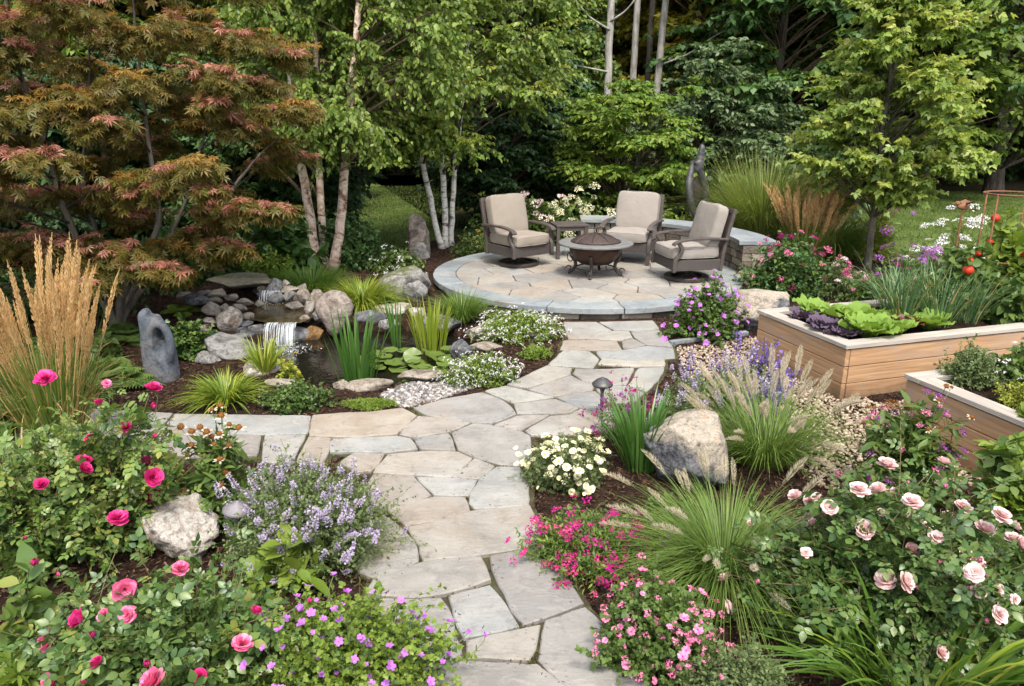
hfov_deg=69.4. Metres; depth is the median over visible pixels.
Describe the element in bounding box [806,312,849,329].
kale
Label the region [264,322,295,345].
waterfall
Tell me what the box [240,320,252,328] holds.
stone
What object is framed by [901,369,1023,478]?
raised planter
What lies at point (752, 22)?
wood tree
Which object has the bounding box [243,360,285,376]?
stone
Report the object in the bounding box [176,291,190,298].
stone
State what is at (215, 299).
stone
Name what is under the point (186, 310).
fern
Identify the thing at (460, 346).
stone
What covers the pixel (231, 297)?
stone
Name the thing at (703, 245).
patio chair
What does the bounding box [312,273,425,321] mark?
carex
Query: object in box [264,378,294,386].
stone
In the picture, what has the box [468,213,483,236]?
shrub
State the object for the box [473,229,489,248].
perennial
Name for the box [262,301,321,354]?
water foam
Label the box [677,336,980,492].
gravel
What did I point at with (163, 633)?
rose bush
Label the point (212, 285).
bark mulch
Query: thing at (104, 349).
shrub
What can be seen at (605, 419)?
maroon wallflower
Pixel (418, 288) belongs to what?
boulder
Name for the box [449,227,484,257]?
shrub
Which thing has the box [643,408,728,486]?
boulder
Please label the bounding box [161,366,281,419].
liriope
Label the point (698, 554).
plumed grass
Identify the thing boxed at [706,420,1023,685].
rose bush
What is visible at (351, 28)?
wood tree
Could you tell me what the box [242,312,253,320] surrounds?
stone
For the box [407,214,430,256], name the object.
standing stone
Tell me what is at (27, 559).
leafy plant
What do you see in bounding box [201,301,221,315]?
stone
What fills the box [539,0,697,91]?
wood tree
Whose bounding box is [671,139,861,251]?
miscanthus
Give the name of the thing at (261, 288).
stone
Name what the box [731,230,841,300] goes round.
rose bush
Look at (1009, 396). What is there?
herb
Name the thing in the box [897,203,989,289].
cosmos
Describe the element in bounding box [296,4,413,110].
wood tree
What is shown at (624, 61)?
wood tree
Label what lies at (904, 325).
lettuce
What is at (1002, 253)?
tomato plant
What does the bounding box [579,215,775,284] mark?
seat wall
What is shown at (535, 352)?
sedum
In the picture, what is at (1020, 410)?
herb
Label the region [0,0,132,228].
wood tree
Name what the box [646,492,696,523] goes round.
leafy weed
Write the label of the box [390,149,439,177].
shrub
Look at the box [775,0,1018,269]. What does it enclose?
young maple
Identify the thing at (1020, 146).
wood tree
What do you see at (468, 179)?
yew
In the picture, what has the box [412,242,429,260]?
standing stone
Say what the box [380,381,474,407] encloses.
pebbles
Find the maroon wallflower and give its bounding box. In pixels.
[578,370,657,441]
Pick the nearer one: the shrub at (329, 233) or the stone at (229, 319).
the stone at (229, 319)
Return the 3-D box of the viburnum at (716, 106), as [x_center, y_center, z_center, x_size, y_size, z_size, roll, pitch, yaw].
[4.510,-4.939,17.547,5.016,4.215,5.158,0,17,0]
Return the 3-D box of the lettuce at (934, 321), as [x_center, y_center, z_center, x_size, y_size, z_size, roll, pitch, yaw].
[3.786,-0.209,6.705,0.383,0.189,0.461,-9,19,-26]
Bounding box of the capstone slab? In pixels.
[206,272,270,288]
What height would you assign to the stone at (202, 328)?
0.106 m
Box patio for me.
[433,246,742,318]
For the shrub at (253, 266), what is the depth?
10.00 m
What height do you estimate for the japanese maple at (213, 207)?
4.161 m
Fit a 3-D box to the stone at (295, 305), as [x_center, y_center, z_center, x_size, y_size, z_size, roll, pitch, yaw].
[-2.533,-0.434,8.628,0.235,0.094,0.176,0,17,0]
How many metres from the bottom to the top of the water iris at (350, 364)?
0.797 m
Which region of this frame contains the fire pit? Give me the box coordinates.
[558,227,633,279]
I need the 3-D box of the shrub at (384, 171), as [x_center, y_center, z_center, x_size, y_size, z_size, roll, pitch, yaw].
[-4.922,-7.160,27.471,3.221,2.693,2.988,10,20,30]
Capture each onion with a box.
[840,264,958,315]
[846,247,951,309]
[880,254,975,311]
[886,257,1009,327]
[925,261,1023,324]
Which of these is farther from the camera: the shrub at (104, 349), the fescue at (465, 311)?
the fescue at (465, 311)
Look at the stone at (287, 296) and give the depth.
8.74 m
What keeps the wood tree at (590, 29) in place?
on the woodland floor
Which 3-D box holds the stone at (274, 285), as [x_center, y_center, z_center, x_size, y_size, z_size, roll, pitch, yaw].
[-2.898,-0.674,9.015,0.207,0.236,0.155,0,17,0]
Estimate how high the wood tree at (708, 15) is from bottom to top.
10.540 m
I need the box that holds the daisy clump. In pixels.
[506,426,618,495]
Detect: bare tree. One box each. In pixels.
[575,0,634,191]
[626,0,640,190]
[644,0,655,93]
[646,0,735,189]
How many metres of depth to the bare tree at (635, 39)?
19.44 m
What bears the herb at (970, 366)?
in the raised planter at (994, 421)
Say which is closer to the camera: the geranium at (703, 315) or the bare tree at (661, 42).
the geranium at (703, 315)
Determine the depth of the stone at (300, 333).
8.12 m
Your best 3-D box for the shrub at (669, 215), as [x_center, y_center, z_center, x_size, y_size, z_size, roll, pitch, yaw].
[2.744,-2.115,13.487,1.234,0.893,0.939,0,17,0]
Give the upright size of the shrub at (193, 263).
1.074 m
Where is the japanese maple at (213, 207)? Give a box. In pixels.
[0,0,333,326]
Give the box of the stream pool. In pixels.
[250,301,314,323]
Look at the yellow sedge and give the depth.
6.82 m
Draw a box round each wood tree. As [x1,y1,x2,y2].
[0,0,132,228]
[0,0,238,263]
[0,3,169,114]
[22,0,333,240]
[83,7,356,196]
[128,0,351,221]
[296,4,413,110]
[345,0,458,61]
[368,4,473,173]
[416,0,622,195]
[446,0,627,166]
[526,0,725,118]
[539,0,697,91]
[612,0,827,156]
[640,10,821,95]
[643,0,989,214]
[683,1,824,103]
[742,0,1023,187]
[779,0,1023,175]
[787,0,1023,167]
[887,46,1019,185]
[927,48,1023,179]
[931,1,1023,181]
[1008,4,1023,159]
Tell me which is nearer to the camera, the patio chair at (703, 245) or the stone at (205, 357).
the stone at (205, 357)
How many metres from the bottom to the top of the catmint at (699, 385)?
0.622 m
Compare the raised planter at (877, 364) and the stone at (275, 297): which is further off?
the stone at (275, 297)
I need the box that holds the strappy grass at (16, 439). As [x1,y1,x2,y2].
[2,415,94,456]
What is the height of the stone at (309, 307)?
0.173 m
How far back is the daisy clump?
4.71 m
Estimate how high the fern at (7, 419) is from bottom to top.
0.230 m
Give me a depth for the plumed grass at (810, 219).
11.62 m
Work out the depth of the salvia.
6.12 m
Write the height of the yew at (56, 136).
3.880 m
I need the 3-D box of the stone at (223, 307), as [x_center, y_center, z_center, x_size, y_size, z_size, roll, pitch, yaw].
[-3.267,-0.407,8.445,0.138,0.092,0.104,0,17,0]
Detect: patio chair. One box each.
[479,193,555,267]
[599,191,664,265]
[651,201,736,282]
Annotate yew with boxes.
[0,33,192,277]
[0,175,32,280]
[107,38,330,253]
[216,92,386,228]
[406,65,586,235]
[464,28,601,210]
[487,85,622,218]
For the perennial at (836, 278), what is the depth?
9.60 m
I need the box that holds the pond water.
[260,330,475,385]
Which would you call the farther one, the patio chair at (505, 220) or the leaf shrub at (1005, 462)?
the patio chair at (505, 220)
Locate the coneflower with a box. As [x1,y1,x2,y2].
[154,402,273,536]
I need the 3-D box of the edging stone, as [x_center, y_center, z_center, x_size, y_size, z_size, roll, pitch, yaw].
[2.120,-0.043,7.939,0.992,0.075,0.055,-7,18,-21]
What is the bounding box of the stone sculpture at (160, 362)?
[137,308,180,382]
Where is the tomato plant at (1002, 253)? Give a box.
[983,207,1023,285]
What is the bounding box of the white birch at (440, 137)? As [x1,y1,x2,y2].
[352,0,603,248]
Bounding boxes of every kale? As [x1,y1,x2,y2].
[789,305,830,322]
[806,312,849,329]
[823,325,863,338]
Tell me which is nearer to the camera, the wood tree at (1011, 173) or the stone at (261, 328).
the stone at (261, 328)
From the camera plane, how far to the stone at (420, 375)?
6.70 m
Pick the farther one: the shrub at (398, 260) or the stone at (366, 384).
the shrub at (398, 260)
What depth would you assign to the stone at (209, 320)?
8.15 m
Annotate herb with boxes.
[933,333,1015,390]
[983,341,1023,385]
[992,379,1023,409]
[1015,391,1023,416]
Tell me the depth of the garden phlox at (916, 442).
4.50 m
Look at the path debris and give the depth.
4.50 m
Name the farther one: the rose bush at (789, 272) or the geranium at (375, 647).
the rose bush at (789, 272)
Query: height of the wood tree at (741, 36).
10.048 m
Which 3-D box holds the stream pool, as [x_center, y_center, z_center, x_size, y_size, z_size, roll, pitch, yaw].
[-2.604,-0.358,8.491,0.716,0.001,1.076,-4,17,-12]
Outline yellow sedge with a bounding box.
[231,327,297,374]
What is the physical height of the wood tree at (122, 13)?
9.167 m
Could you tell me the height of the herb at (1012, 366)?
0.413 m
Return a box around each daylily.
[590,377,693,473]
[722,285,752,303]
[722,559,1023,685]
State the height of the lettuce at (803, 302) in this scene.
0.194 m
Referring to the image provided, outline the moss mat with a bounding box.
[337,396,398,411]
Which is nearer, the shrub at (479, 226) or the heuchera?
the heuchera
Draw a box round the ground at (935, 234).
[112,178,1023,268]
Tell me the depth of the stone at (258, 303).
8.66 m
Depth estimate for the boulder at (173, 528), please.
3.98 m
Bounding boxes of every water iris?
[324,303,396,381]
[381,292,401,348]
[405,295,452,354]
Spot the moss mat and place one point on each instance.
(370, 403)
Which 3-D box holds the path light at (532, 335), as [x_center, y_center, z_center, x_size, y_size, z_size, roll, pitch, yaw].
[0.204,0.011,7.405,0.070,0.239,0.070,0,17,0]
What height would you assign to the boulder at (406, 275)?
0.507 m
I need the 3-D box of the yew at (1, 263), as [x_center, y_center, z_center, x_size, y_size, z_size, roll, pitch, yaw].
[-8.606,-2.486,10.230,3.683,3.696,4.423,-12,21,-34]
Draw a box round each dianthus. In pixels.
[505,491,656,598]
[574,546,746,685]
[626,525,672,576]
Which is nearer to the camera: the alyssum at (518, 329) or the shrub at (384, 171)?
the alyssum at (518, 329)
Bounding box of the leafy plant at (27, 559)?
[0,541,64,655]
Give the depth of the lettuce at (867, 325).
6.40 m
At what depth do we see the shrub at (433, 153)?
28.05 m
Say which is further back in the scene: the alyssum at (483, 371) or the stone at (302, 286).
the stone at (302, 286)
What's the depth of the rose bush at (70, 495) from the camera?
3.90 m
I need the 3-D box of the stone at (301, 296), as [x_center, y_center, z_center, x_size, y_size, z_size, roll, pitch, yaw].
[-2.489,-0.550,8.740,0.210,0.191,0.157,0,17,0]
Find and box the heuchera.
[165,312,217,361]
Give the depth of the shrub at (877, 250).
12.11 m
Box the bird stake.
[952,199,975,247]
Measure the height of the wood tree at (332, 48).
11.241 m
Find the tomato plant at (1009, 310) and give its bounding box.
[978,275,1023,324]
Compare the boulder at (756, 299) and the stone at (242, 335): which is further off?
the boulder at (756, 299)
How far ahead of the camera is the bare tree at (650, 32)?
20.45 m
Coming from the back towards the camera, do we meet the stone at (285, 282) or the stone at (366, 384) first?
the stone at (285, 282)
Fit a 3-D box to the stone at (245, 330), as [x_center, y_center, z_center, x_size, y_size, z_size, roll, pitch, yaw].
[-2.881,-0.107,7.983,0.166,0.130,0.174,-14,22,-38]
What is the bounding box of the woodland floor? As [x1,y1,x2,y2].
[131,162,1023,236]
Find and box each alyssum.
[431,350,523,390]
[458,302,571,345]
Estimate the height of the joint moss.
0.040 m
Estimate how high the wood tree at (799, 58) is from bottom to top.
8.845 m
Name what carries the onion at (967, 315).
on the raised planter at (877, 364)
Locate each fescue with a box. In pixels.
[261,259,369,291]
[419,283,507,328]
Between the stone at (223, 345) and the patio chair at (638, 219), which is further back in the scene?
the patio chair at (638, 219)
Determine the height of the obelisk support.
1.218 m
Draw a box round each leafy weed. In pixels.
[0,637,56,685]
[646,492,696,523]
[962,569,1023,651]
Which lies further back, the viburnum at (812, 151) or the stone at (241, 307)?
the viburnum at (812, 151)
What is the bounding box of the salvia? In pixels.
[685,330,800,400]
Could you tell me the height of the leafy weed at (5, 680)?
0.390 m
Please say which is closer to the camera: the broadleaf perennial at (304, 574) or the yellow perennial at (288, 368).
the broadleaf perennial at (304, 574)
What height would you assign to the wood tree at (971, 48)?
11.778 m
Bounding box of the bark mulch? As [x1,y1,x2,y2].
[0,247,1018,685]
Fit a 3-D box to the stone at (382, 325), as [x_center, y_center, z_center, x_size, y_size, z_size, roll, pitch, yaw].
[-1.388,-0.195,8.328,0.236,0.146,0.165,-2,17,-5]
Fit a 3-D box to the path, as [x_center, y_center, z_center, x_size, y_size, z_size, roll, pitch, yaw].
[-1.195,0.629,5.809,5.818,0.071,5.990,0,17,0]
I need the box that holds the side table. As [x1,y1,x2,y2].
[549,221,588,258]
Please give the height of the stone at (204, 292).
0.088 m
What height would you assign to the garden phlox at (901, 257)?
1.346 m
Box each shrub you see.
[0,269,147,319]
[0,273,28,331]
[15,319,125,372]
[122,215,231,295]
[164,464,247,531]
[216,216,328,276]
[240,241,298,275]
[295,211,362,266]
[339,219,390,271]
[351,143,416,180]
[363,242,428,274]
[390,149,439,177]
[426,147,476,179]
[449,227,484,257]
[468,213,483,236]
[662,209,690,220]
[835,261,916,302]
[847,206,900,263]
[945,431,1023,565]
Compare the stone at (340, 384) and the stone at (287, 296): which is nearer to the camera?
the stone at (340, 384)
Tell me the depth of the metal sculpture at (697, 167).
13.18 m
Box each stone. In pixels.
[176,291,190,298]
[183,293,210,304]
[194,351,220,363]
[197,290,211,295]
[199,324,211,332]
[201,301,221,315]
[203,317,215,325]
[203,332,257,359]
[207,288,226,297]
[208,296,222,302]
[216,306,242,331]
[219,303,228,310]
[224,293,237,300]
[232,304,246,311]
[232,333,248,338]
[236,298,253,305]
[236,327,254,336]
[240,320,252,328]
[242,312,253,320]
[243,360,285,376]
[248,324,269,333]
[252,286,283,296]
[254,300,263,306]
[257,285,266,290]
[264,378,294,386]
[265,278,282,295]
[267,292,283,303]
[274,325,308,341]
[280,285,299,292]
[282,279,289,286]
[282,291,295,301]
[285,301,303,309]
[293,289,310,303]
[297,283,306,288]
[299,315,310,321]
[304,300,314,314]
[304,326,323,339]
[312,311,319,320]
[332,379,347,389]
[344,378,393,391]
[353,310,386,323]
[371,302,410,314]
[378,319,398,331]
[398,369,443,380]
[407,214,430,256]
[409,307,425,316]
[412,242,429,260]
[414,314,460,333]
[449,339,474,362]
[464,326,492,337]
[469,341,503,351]
[669,330,748,346]
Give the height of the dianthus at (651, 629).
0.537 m
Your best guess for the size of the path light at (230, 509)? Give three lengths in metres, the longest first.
0.372 x 0.150 x 0.150 m
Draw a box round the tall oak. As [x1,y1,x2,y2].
[784,0,1023,193]
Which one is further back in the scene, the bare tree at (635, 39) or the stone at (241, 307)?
the bare tree at (635, 39)
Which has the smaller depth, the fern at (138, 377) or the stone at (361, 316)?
the fern at (138, 377)
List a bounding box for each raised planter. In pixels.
[755,299,1023,399]
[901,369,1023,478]
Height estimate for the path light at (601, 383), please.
0.387 m
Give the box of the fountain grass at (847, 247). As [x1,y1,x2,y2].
[767,208,923,261]
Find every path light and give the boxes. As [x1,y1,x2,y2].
[222,500,251,559]
[529,332,535,347]
[592,377,612,413]
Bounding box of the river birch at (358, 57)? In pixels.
[202,0,507,270]
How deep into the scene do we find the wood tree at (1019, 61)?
22.41 m
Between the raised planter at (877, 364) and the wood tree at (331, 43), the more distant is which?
the wood tree at (331, 43)
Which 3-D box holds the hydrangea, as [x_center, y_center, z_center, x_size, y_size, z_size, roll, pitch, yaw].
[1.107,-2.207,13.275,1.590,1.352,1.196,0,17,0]
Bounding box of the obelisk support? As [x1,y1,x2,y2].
[975,190,1023,264]
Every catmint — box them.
[192,440,436,596]
[630,344,795,428]
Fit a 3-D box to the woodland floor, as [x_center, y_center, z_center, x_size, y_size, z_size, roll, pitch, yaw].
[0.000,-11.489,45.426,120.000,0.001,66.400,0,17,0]
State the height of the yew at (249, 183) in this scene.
3.777 m
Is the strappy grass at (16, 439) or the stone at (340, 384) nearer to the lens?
the strappy grass at (16, 439)
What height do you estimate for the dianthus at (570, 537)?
0.372 m
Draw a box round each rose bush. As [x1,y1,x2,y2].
[0,358,219,603]
[0,519,323,685]
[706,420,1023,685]
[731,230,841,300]
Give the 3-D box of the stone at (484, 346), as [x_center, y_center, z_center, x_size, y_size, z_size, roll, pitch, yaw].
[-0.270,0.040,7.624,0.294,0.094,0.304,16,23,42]
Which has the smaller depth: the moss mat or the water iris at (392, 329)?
the moss mat
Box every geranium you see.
[237,571,487,685]
[657,269,750,348]
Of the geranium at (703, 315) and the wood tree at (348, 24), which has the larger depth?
the wood tree at (348, 24)
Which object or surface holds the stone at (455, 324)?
on the pond water
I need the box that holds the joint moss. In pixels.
[13,320,678,666]
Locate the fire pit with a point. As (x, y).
(594, 248)
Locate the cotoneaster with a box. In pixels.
[251,377,339,415]
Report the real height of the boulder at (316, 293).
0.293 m
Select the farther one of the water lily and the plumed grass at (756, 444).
the water lily
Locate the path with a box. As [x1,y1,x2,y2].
[16,320,678,685]
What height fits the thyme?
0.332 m
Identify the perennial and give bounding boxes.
[234,520,331,604]
[275,352,303,380]
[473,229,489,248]
[521,191,565,244]
[809,249,868,300]
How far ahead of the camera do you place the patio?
9.79 m
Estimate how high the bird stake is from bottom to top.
1.135 m
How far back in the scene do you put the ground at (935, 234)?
17.59 m
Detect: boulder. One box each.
[138,492,219,559]
[310,289,322,301]
[314,290,353,335]
[378,265,430,299]
[402,280,427,301]
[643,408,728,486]
[729,289,789,331]
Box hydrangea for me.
[544,182,615,245]
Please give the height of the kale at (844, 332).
0.127 m
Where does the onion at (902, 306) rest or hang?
on the raised planter at (877, 364)
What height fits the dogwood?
3.154 m
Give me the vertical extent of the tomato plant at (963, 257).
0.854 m
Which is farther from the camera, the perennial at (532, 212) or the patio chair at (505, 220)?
the perennial at (532, 212)
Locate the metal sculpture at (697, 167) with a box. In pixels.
[685,144,709,217]
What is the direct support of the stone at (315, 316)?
on the stream pool
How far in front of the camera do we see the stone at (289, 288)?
8.94 m
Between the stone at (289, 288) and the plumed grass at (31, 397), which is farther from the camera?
the stone at (289, 288)
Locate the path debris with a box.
[159,320,679,684]
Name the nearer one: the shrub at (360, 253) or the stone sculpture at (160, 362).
the stone sculpture at (160, 362)
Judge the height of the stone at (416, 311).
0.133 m
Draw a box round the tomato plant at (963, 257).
[919,240,1007,320]
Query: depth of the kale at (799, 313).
6.91 m
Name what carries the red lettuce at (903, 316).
on the raised planter at (877, 364)
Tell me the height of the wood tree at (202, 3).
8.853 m
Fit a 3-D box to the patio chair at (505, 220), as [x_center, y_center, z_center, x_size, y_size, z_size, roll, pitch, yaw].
[0.061,-1.691,11.062,0.820,1.030,0.881,-13,21,-37]
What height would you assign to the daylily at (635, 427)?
0.605 m
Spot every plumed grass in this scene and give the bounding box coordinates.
[0,232,145,439]
[569,446,861,682]
[646,344,892,489]
[762,177,862,263]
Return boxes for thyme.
[668,630,803,685]
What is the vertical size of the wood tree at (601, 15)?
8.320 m
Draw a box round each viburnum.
[610,36,817,216]
[691,123,865,219]
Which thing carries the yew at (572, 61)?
on the woodland floor
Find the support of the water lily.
on the pond water
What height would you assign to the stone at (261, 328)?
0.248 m
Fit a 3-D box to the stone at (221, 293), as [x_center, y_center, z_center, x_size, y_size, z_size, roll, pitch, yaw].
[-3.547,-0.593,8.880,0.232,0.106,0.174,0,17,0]
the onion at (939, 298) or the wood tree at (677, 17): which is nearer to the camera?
the onion at (939, 298)
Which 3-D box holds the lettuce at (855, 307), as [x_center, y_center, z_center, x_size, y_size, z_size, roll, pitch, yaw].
[3.147,-0.263,6.818,0.601,0.226,0.469,0,17,0]
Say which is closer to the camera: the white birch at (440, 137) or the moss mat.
the moss mat
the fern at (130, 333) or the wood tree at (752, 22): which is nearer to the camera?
the fern at (130, 333)
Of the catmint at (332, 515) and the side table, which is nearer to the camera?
the catmint at (332, 515)
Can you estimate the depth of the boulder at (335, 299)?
8.11 m
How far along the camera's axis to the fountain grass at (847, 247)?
11.95 m
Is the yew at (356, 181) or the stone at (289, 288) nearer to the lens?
the stone at (289, 288)
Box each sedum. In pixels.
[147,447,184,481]
[517,343,553,359]
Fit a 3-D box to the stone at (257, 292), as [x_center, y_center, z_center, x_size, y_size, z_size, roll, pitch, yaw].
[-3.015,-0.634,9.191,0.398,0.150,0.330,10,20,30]
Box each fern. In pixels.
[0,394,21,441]
[59,357,165,404]
[99,322,139,346]
[159,304,201,317]
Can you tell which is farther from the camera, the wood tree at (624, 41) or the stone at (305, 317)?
the wood tree at (624, 41)
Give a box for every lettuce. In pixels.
[792,293,846,315]
[818,300,884,317]
[837,310,899,337]
[871,312,919,335]
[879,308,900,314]
[890,313,929,329]
[904,307,955,330]
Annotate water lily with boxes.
[338,345,454,382]
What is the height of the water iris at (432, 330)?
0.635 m
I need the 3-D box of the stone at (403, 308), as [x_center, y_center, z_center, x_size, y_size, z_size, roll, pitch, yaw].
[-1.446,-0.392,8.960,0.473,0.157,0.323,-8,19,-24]
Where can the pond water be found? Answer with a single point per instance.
(313, 362)
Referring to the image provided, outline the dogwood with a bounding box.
[542,78,712,215]
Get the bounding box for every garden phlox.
[834,383,974,508]
[873,211,943,291]
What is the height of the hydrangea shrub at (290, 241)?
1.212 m
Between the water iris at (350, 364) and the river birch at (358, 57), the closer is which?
the water iris at (350, 364)
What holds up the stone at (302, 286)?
on the bark mulch
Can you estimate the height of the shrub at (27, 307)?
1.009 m
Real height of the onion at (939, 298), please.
0.668 m
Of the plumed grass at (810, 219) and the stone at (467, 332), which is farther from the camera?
the plumed grass at (810, 219)

